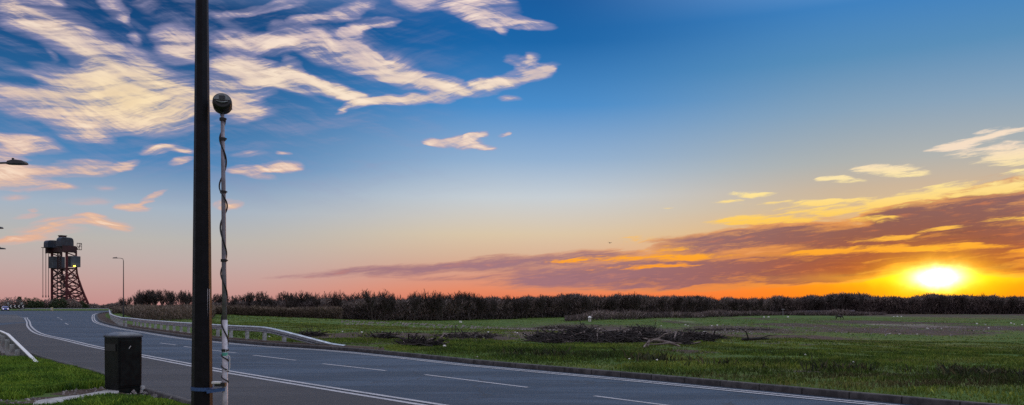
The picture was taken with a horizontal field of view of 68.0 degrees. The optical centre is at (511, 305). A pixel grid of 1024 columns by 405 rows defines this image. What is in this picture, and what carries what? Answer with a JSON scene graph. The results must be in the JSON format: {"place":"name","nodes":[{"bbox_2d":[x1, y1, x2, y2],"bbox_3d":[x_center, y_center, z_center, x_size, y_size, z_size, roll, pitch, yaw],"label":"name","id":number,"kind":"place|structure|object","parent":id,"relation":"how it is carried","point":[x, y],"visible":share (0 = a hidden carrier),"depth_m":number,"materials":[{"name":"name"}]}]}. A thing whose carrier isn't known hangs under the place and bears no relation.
{"place":"outdoors","nodes":[
{"label":"outdoors","id":0,"kind":"place"},
{"bbox_2d":[33,390,118,404],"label":"concrete path","id":1,"kind":"structure","parent":0,"point":[53,400],"depth_m":12.94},
{"bbox_2d":[0,323,428,404],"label":"shoulder","id":2,"kind":"object","parent":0,"point":[168,377],"visible":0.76,"depth_m":16.70},
{"bbox_2d":[0,311,910,404],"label":"road","id":3,"kind":"structure","parent":0,"point":[407,378],"depth_m":17.66,"materials":[{"name":"asphalt"}]},
{"bbox_2d":[0,310,110,310],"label":"kerb","id":4,"kind":"structure","parent":3,"relation":"on","point":[73,310],"depth_m":237.22,"materials":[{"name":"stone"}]},
{"bbox_2d":[28,351,190,403],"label":"kerb","id":5,"kind":"structure","parent":3,"relation":"on","point":[150,392],"depth_m":14.05,"materials":[{"name":"concrete"}]},
{"bbox_2d":[0,316,425,404],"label":"edge line","id":6,"kind":"object","parent":3,"relation":"on","point":[251,376],"visible":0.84,"depth_m":16.87,"materials":[{"name":"paint"}]},
{"bbox_2d":[3,316,445,404],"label":"edge line","id":7,"kind":"object","parent":3,"relation":"on","point":[266,376],"visible":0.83,"depth_m":16.87,"materials":[{"name":"paint"}]},
{"bbox_2d":[61,319,665,404],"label":"line","id":8,"kind":"object","parent":3,"relation":"on","point":[454,378],"visible":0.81,"depth_m":17.14,"materials":[{"name":"paint"}]},
{"bbox_2d":[92,313,876,404],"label":"edge line","id":9,"kind":"object","parent":3,"relation":"on","point":[553,373],"visible":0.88,"depth_m":17.81,"materials":[{"name":"paint"}]},
{"bbox_2d":[94,314,894,404],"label":"edge line","id":10,"kind":"object","parent":3,"relation":"on","point":[566,373],"visible":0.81,"depth_m":17.93,"materials":[{"name":"paint"}]},
{"bbox_2d":[96,312,1007,404],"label":"kerb","id":11,"kind":"structure","parent":3,"relation":"on","point":[911,400],"depth_m":17.10,"materials":[{"name":"concrete"}]},
{"bbox_2d":[0,308,1023,404],"bbox_3d":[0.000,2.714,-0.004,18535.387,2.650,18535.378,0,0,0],"label":"ground","id":12,"kind":"structure","parent":0,"point":[826,334],"depth_m":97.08,"materials":[{"name":"plant"}]},
{"bbox_2d":[0,314,24,322],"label":"junction surface","id":13,"kind":"object","parent":12,"relation":"on","point":[10,318],"visible":1,"depth_m":91.56,"materials":[{"name":"asphalt"}]},
{"bbox_2d":[0,297,24,308],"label":"bush","id":14,"kind":"object","parent":12,"relation":"on","point":[11,301],"visible":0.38,"depth_m":338.84,"materials":[{"name":"green plant"}]},
{"bbox_2d":[0,158,27,164],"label":"street lamp","id":15,"kind":"object","parent":12,"relation":"on","point":[13,161],"visible":1,"depth_m":23.87,"materials":[{"name":"grey metal"}]},
{"bbox_2d":[9,305,24,309],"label":"chevron board","id":16,"kind":"object","parent":12,"relation":"on","point":[16,306],"visible":0.9,"depth_m":245.97,"materials":[{"name":"black"}]},
{"bbox_2d":[0,330,37,361],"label":"guardrail","id":17,"kind":"object","parent":12,"relation":"on","point":[10,345],"visible":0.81,"depth_m":24.23,"materials":[{"name":"metal"}]},
{"bbox_2d":[17,297,34,307],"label":"bush","id":18,"kind":"object","parent":12,"relation":"on","point":[27,302],"visible":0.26,"depth_m":343.70,"materials":[{"name":"green plant"}]},
{"bbox_2d":[27,297,46,307],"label":"bush","id":19,"kind":"object","parent":12,"relation":"on","point":[38,303],"visible":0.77,"depth_m":336.60,"materials":[{"name":"green plant"}]},
{"bbox_2d":[42,298,58,307],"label":"bush","id":20,"kind":"object","parent":12,"relation":"on","point":[46,301],"visible":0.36,"depth_m":338.60,"materials":[{"name":"green plant"}]},
{"bbox_2d":[48,298,68,307],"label":"bush","id":21,"kind":"object","parent":12,"relation":"on","point":[56,302],"visible":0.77,"depth_m":334.38,"materials":[{"name":"green plant"}]},
{"bbox_2d":[18,308,108,309],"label":"guardrail","id":22,"kind":"object","parent":12,"relation":"on","point":[64,308],"visible":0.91,"depth_m":254.05,"materials":[{"name":"metal"}]},
{"bbox_2d":[41,235,89,304],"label":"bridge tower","id":23,"kind":"structure","parent":12,"relation":"on","point":[60,245],"depth_m":424.37,"materials":[{"name":"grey metal"}]},
{"bbox_2d":[61,299,81,307],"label":"bush","id":24,"kind":"object","parent":12,"relation":"on","point":[72,304],"visible":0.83,"depth_m":336.54,"materials":[{"name":"green plant"}]},
{"bbox_2d":[79,300,88,307],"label":"bush","id":25,"kind":"object","parent":12,"relation":"on","point":[83,304],"visible":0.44,"depth_m":341.63,"materials":[{"name":"green plant"}]},
{"bbox_2d":[0,353,171,404],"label":"gravel","id":26,"kind":"structure","parent":12,"relation":"on","point":[76,389],"depth_m":13.52,"materials":[{"name":"gravel"}]},
{"bbox_2d":[88,303,101,307],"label":"bush","id":27,"kind":"object","parent":12,"relation":"on","point":[92,305],"visible":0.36,"depth_m":348.01,"materials":[{"name":"green plant"}]},
{"bbox_2d":[0,354,190,404],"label":"verge grass","id":28,"kind":"structure","parent":12,"relation":"on","point":[24,376],"depth_m":14.79,"materials":[{"name":"plant"}]},
{"bbox_2d":[108,301,126,308],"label":"bush","id":29,"kind":"object","parent":12,"relation":"on","point":[115,304],"visible":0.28,"depth_m":298.54,"materials":[{"name":"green plant"}]},
{"bbox_2d":[113,257,123,316],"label":"street lamp","id":30,"kind":"object","parent":12,"relation":"on","point":[123,285],"visible":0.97,"depth_m":103.95,"materials":[{"name":"grey metal"}]},
{"bbox_2d":[103,332,144,393],"bbox_3d":[-7.293,1.075,14.274,0.516,1.150,0.513,0,0,33],"label":"litter bin","id":31,"kind":"object","parent":12,"relation":"on","point":[123,362],"visible":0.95,"depth_m":14.11,"materials":[{"name":"black plastic"}]},
{"bbox_2d":[120,340,139,385],"bbox_3d":[-7.106,1.070,14.141,0.031,0.840,0.392,0,0,34],"label":"door","id":32,"kind":"structure","parent":31,"relation":"in","point":[129,349],"depth_m":14.12,"materials":[{"name":"black plastic"}]},
{"bbox_2d":[134,289,148,303],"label":"bare tree","id":33,"kind":"object","parent":12,"relation":"on","point":[140,299],"visible":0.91,"depth_m":136.93,"materials":[{"name":"brown plant"}]},
{"bbox_2d":[139,290,151,304],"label":"bare tree","id":34,"kind":"object","parent":12,"relation":"on","point":[146,299],"visible":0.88,"depth_m":137.60,"materials":[{"name":"brown plant"}]},
{"bbox_2d":[147,290,156,305],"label":"bare tree","id":35,"kind":"object","parent":12,"relation":"on","point":[150,299],"visible":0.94,"depth_m":138.11,"materials":[{"name":"brown plant"}]},
{"bbox_2d":[156,289,167,304],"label":"bare tree","id":36,"kind":"object","parent":12,"relation":"on","point":[161,300],"visible":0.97,"depth_m":134.02,"materials":[{"name":"brown plant"}]},
{"bbox_2d":[111,303,216,320],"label":"roadside scrub","id":37,"kind":"object","parent":12,"relation":"on","point":[161,312],"visible":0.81,"depth_m":83.82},
{"bbox_2d":[164,292,175,304],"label":"bare tree","id":38,"kind":"object","parent":12,"relation":"on","point":[169,297],"visible":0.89,"depth_m":134.93,"materials":[{"name":"brown plant"}]},
{"bbox_2d":[177,290,188,304],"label":"bare tree","id":39,"kind":"object","parent":12,"relation":"on","point":[182,297],"visible":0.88,"depth_m":141.31,"materials":[{"name":"brown plant"}]},
{"bbox_2d":[184,290,191,304],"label":"bare tree","id":40,"kind":"object","parent":12,"relation":"on","point":[189,299],"visible":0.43,"depth_m":149.96,"materials":[{"name":"brown plant"}]},
{"bbox_2d":[191,0,226,404],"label":"lamp column","id":41,"kind":"structure","parent":12,"relation":"on","point":[202,389],"depth_m":7.24,"materials":[{"name":"metal"}]},
{"bbox_2d":[212,93,231,404],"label":"camera mast","id":42,"kind":"object","parent":12,"relation":"on","point":[222,104],"visible":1,"depth_m":7.26,"materials":[{"name":"metal"}]},
{"bbox_2d":[109,310,345,345],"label":"guardrail","id":43,"kind":"object","parent":12,"relation":"on","point":[118,320],"visible":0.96,"depth_m":37.12,"materials":[{"name":"metal"}]},
{"bbox_2d":[230,296,236,306],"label":"bare tree","id":44,"kind":"object","parent":12,"relation":"on","point":[233,300],"visible":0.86,"depth_m":165.10,"materials":[{"name":"brown plant"}]},
{"bbox_2d":[242,291,254,306],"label":"bare tree","id":45,"kind":"object","parent":12,"relation":"on","point":[249,298],"visible":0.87,"depth_m":164.01,"materials":[{"name":"brown plant"}]},
{"bbox_2d":[251,292,264,305],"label":"bare tree","id":46,"kind":"object","parent":12,"relation":"on","point":[258,299],"visible":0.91,"depth_m":161.26,"materials":[{"name":"brown plant"}]},
{"bbox_2d":[260,292,268,306],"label":"bare tree","id":47,"kind":"object","parent":12,"relation":"on","point":[265,302],"visible":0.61,"depth_m":164.42,"materials":[{"name":"brown plant"}]},
{"bbox_2d":[265,296,278,307],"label":"bare tree","id":48,"kind":"object","parent":12,"relation":"on","point":[272,303],"visible":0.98,"depth_m":159.58,"materials":[{"name":"brown plant"}]},
{"bbox_2d":[215,304,342,318],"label":"thicket scrub","id":49,"kind":"object","parent":12,"relation":"on","point":[326,312],"visible":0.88,"depth_m":156.79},
{"bbox_2d":[285,292,294,316],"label":"bare tree","id":50,"kind":"object","parent":12,"relation":"on","point":[290,299],"visible":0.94,"depth_m":157.16,"materials":[{"name":"brown plant"}]},
{"bbox_2d":[286,292,298,307],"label":"bare tree","id":51,"kind":"object","parent":12,"relation":"on","point":[295,300],"visible":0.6,"depth_m":159.02,"materials":[{"name":"brown plant"}]},
{"bbox_2d":[296,290,311,305],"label":"bare tree","id":52,"kind":"object","parent":12,"relation":"on","point":[304,299],"visible":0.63,"depth_m":161.50,"materials":[{"name":"brown plant"}]},
{"bbox_2d":[293,325,331,336],"bbox_3d":[-10.114,1.321,38.300,2.024,0.648,1.410,0,0,0],"label":"brush pile","id":53,"kind":"object","parent":12,"relation":"on","point":[310,333],"visible":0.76,"depth_m":38.18,"materials":[{"name":"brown wood"}]},
{"bbox_2d":[310,292,321,306],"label":"bare tree","id":54,"kind":"object","parent":12,"relation":"on","point":[317,302],"visible":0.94,"depth_m":156.66,"materials":[{"name":"brown plant"}]},
{"bbox_2d":[328,290,344,306],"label":"bare tree","id":55,"kind":"object","parent":12,"relation":"on","point":[337,300],"visible":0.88,"depth_m":161.46,"materials":[{"name":"brown plant"}]},
{"bbox_2d":[341,293,354,306],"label":"bare tree","id":56,"kind":"object","parent":12,"relation":"on","point":[347,297],"visible":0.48,"depth_m":167.88,"materials":[{"name":"brown plant"}]},
{"bbox_2d":[362,291,377,319],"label":"bare tree","id":57,"kind":"object","parent":12,"relation":"on","point":[368,299],"visible":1,"depth_m":165.53,"materials":[{"name":"brown plant"}]},
{"bbox_2d":[358,330,401,339],"bbox_3d":[-6.141,1.384,35.392,2.046,0.514,1.433,0,0,0],"label":"brush pile","id":58,"kind":"object","parent":12,"relation":"on","point":[383,335],"visible":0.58,"depth_m":35.29,"materials":[{"name":"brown wood"}]},
{"bbox_2d":[377,291,391,320],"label":"bare tree","id":59,"kind":"object","parent":12,"relation":"on","point":[383,299],"visible":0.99,"depth_m":170.33,"materials":[{"name":"brown plant"}]},
{"bbox_2d":[387,294,396,320],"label":"bare tree","id":60,"kind":"object","parent":12,"relation":"on","point":[392,304],"visible":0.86,"depth_m":173.54,"materials":[{"name":"brown plant"}]},
{"bbox_2d":[409,293,420,320],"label":"bare tree","id":61,"kind":"object","parent":12,"relation":"on","point":[415,303],"visible":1,"depth_m":176.78,"materials":[{"name":"brown plant"}]},
{"bbox_2d":[391,327,448,346],"bbox_3d":[-3.591,1.269,29.975,2.526,0.834,1.864,0,0,18],"label":"brush pile","id":62,"kind":"object","parent":12,"relation":"on","point":[420,342],"visible":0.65,"depth_m":29.69,"materials":[{"name":"brown wood"}]},
{"bbox_2d":[415,288,431,319],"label":"bare tree","id":63,"kind":"object","parent":12,"relation":"on","point":[423,297],"visible":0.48,"depth_m":185.01,"materials":[{"name":"brown plant"}]},
{"bbox_2d":[424,290,437,320],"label":"bare tree","id":64,"kind":"object","parent":12,"relation":"on","point":[432,299],"visible":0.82,"depth_m":185.42,"materials":[{"name":"brown plant"}]},
{"bbox_2d":[431,292,445,320],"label":"bare tree","id":65,"kind":"object","parent":12,"relation":"on","point":[439,299],"visible":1,"depth_m":183.06,"materials":[{"name":"brown plant"}]},
{"bbox_2d":[433,294,446,320],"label":"bare tree","id":66,"kind":"object","parent":12,"relation":"on","point":[437,304],"visible":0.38,"depth_m":186.84,"materials":[{"name":"brown plant"}]},
{"bbox_2d":[449,291,467,319],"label":"bare tree","id":67,"kind":"object","parent":12,"relation":"on","point":[457,301],"visible":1,"depth_m":190.75,"materials":[{"name":"brown plant"}]},
{"bbox_2d":[428,325,501,338],"bbox_3d":[-2.529,1.414,39.994,4.043,0.766,3.135,0,0,0],"label":"brush pile","id":68,"kind":"object","parent":12,"relation":"on","point":[465,335],"visible":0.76,"depth_m":39.78,"materials":[{"name":"brown wood"}]},
{"bbox_2d":[460,292,474,319],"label":"bare tree","id":69,"kind":"object","parent":12,"relation":"on","point":[470,306],"visible":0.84,"depth_m":197.72,"materials":[{"name":"brown plant"}]},
{"bbox_2d":[465,292,478,319],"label":"bare tree","id":70,"kind":"object","parent":12,"relation":"on","point":[472,295],"visible":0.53,"depth_m":201.29,"materials":[{"name":"brown plant"}]},
{"bbox_2d":[473,294,482,319],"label":"bare tree","id":71,"kind":"object","parent":12,"relation":"on","point":[479,302],"visible":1,"depth_m":200.67,"materials":[{"name":"brown plant"}]},
{"bbox_2d":[479,296,487,319],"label":"bare tree","id":72,"kind":"object","parent":12,"relation":"on","point":[482,306],"visible":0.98,"depth_m":201.34,"materials":[{"name":"brown plant"}]},
{"bbox_2d":[489,297,497,318],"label":"bare tree","id":73,"kind":"object","parent":12,"relation":"on","point":[494,304],"visible":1,"depth_m":201.90,"materials":[{"name":"brown plant"}]},
{"bbox_2d":[504,294,516,315],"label":"bare tree","id":74,"kind":"object","parent":12,"relation":"on","point":[508,297],"visible":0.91,"depth_m":214.19,"materials":[{"name":"brown plant"}]},
{"bbox_2d":[511,299,522,318],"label":"bare tree","id":75,"kind":"object","parent":12,"relation":"on","point":[518,303],"visible":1,"depth_m":215.00,"materials":[{"name":"brown plant"}]},
{"bbox_2d":[522,297,532,318],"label":"bare tree","id":76,"kind":"object","parent":12,"relation":"on","point":[526,304],"visible":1,"depth_m":214.85,"materials":[{"name":"brown plant"}]},
{"bbox_2d":[535,294,547,317],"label":"bare tree","id":77,"kind":"object","parent":12,"relation":"on","point":[539,304],"visible":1,"depth_m":221.40,"materials":[{"name":"brown plant"}]},
{"bbox_2d":[536,324,579,328],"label":"brush pile","id":78,"kind":"object","parent":12,"relation":"on","point":[561,327],"visible":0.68,"depth_m":122.40,"materials":[{"name":"brown wood"}]},
{"bbox_2d":[559,295,572,315],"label":"bare tree","id":79,"kind":"object","parent":12,"relation":"on","point":[565,302],"visible":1,"depth_m":229.75,"materials":[{"name":"brown plant"}]},
{"bbox_2d":[519,320,614,343],"bbox_3d":[2.910,1.240,35.750,5.123,1.148,4.635,0,0,0],"label":"brush pile","id":80,"kind":"object","parent":12,"relation":"on","point":[571,335],"visible":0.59,"depth_m":34.94,"materials":[{"name":"brown wood"}]},
{"bbox_2d":[583,296,592,311],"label":"bare tree","id":81,"kind":"object","parent":12,"relation":"on","point":[587,304],"visible":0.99,"depth_m":232.73,"materials":[{"name":"brown plant"}]},
{"bbox_2d":[606,295,615,311],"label":"bare tree","id":82,"kind":"object","parent":12,"relation":"on","point":[610,306],"visible":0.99,"depth_m":242.39,"materials":[{"name":"brown plant"}]},
{"bbox_2d":[608,297,620,310],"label":"bare tree","id":83,"kind":"object","parent":12,"relation":"on","point":[614,304],"visible":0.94,"depth_m":242.90,"materials":[{"name":"brown plant"}]},
{"bbox_2d":[212,292,1023,320],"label":"wood undergrowth","id":84,"kind":"object","parent":12,"relation":"on","point":[405,308],"visible":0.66,"depth_m":260.13,"materials":[{"name":"plant"}]},
{"bbox_2d":[629,291,640,310],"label":"bare tree","id":85,"kind":"object","parent":12,"relation":"on","point":[636,304],"visible":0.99,"depth_m":247.03,"materials":[{"name":"brown plant"}]},
{"bbox_2d":[581,322,701,344],"bbox_3d":[5.649,1.258,34.514,5.505,1.038,5.238,0,0,0],"label":"brush pile","id":86,"kind":"object","parent":12,"relation":"on","point":[634,335],"visible":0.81,"depth_m":33.60,"materials":[{"name":"brown wood"}]},
{"bbox_2d":[643,332,681,346],"bbox_3d":[5.846,1.332,29.466,1.478,0.588,0.931,0,0,0],"label":"fallen log","id":87,"kind":"object","parent":12,"relation":"on","point":[667,342],"visible":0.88,"depth_m":29.39,"materials":[{"name":"brown wood"}]},
{"bbox_2d":[658,298,666,311],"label":"bare tree","id":88,"kind":"object","parent":12,"relation":"on","point":[662,301],"visible":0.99,"depth_m":263.24,"materials":[{"name":"brown plant"}]},
{"bbox_2d":[341,320,1013,339],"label":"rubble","id":89,"kind":"object","parent":12,"relation":"on","point":[406,324],"visible":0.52,"depth_m":100.47,"materials":[{"name":"stone"}]},
{"bbox_2d":[674,296,683,311],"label":"bare tree","id":90,"kind":"object","parent":12,"relation":"on","point":[679,303],"visible":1,"depth_m":268.84,"materials":[{"name":"brown plant"}]},
{"bbox_2d":[687,297,697,313],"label":"bare tree","id":91,"kind":"object","parent":12,"relation":"on","point":[693,304],"visible":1,"depth_m":277.45,"materials":[{"name":"brown plant"}]},
{"bbox_2d":[669,328,718,341],"bbox_3d":[8.696,1.473,37.499,2.987,0.795,2.428,0,0,-17],"label":"brush pile","id":92,"kind":"object","parent":12,"relation":"on","point":[700,336],"visible":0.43,"depth_m":37.07,"materials":[{"name":"brown wood"}]},
{"bbox_2d":[700,299,709,310],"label":"bare tree","id":93,"kind":"object","parent":12,"relation":"on","point":[706,304],"visible":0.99,"depth_m":282.39,"materials":[{"name":"brown plant"}]},
{"bbox_2d":[704,330,730,339],"bbox_3d":[12.010,1.804,46.303,2.833,0.644,2.210,0,0,0],"label":"brush pile","id":94,"kind":"object","parent":12,"relation":"on","point":[718,336],"visible":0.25,"depth_m":45.97,"materials":[{"name":"brown wood"}]},
{"bbox_2d":[563,309,886,320],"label":"field edge bramble","id":95,"kind":"object","parent":12,"relation":"on","point":[613,315],"visible":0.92,"depth_m":236.68,"materials":[{"name":"plant"}]},
{"bbox_2d":[683,327,779,330],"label":"brush pile","id":96,"kind":"object","parent":12,"relation":"on","point":[722,329],"visible":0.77,"depth_m":116.05,"materials":[{"name":"brown wood"}]},
{"bbox_2d":[732,299,738,310],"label":"bare tree","id":97,"kind":"object","parent":12,"relation":"on","point":[736,305],"visible":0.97,"depth_m":302.97,"materials":[{"name":"brown plant"}]},
{"bbox_2d":[741,330,772,340],"bbox_3d":[12.718,1.554,39.553,1.933,0.627,0.868,0,0,-10],"label":"fallen branch","id":98,"kind":"object","parent":12,"relation":"on","point":[754,338],"visible":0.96,"depth_m":39.41,"materials":[{"name":"brown wood"}]},
{"bbox_2d":[500,343,1023,377],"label":"rank weeds","id":99,"kind":"object","parent":12,"relation":"on","point":[952,368],"visible":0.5,"depth_m":18.47,"materials":[{"name":"plant"}]},
{"bbox_2d":[816,297,824,309],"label":"bare tree","id":100,"kind":"object","parent":12,"relation":"on","point":[820,302],"visible":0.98,"depth_m":330.39,"materials":[{"name":"brown plant"}]},
{"bbox_2d":[826,294,844,308],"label":"bare tree","id":101,"kind":"object","parent":12,"relation":"on","point":[831,301],"visible":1,"depth_m":300.94,"materials":[{"name":"brown plant"}]},
{"bbox_2d":[838,294,848,307],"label":"bare tree","id":102,"kind":"object","parent":12,"relation":"on","point":[843,300],"visible":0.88,"depth_m":331.80,"materials":[{"name":"brown plant"}]},
{"bbox_2d":[841,293,853,308],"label":"bare tree","id":103,"kind":"object","parent":12,"relation":"on","point":[849,301],"visible":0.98,"depth_m":332.31,"materials":[{"name":"brown plant"}]},
{"bbox_2d":[858,295,864,308],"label":"bare tree","id":104,"kind":"object","parent":12,"relation":"on","point":[860,301],"visible":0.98,"depth_m":327.94,"materials":[{"name":"brown plant"}]},
{"bbox_2d":[923,296,934,313],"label":"bare tree","id":105,"kind":"object","parent":12,"relation":"on","point":[928,300],"visible":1,"depth_m":332.96,"materials":[{"name":"brown plant"}]},
{"bbox_2d":[938,297,950,313],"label":"bare tree","id":106,"kind":"object","parent":12,"relation":"on","point":[945,303],"visible":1,"depth_m":329.99,"materials":[{"name":"brown plant"}]},
{"bbox_2d":[960,295,967,312],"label":"bare tree","id":107,"kind":"object","parent":12,"relation":"on","point":[963,301],"visible":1,"depth_m":332.09,"materials":[{"name":"brown plant"}]},
{"bbox_2d":[995,295,1005,313],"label":"bare tree","id":108,"kind":"object","parent":12,"relation":"on","point":[1001,302],"visible":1,"depth_m":330.15,"materials":[{"name":"brown plant"}]},
{"bbox_2d":[1008,297,1018,313],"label":"bare tree","id":109,"kind":"object","parent":12,"relation":"on","point":[1013,302],"visible":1,"depth_m":331.95,"materials":[{"name":"brown plant"}]},
{"bbox_2d":[0,0,1023,305],"label":"sky","id":110,"kind":"structure","parent":0,"point":[744,149],"materials":[{"name":"blue"}]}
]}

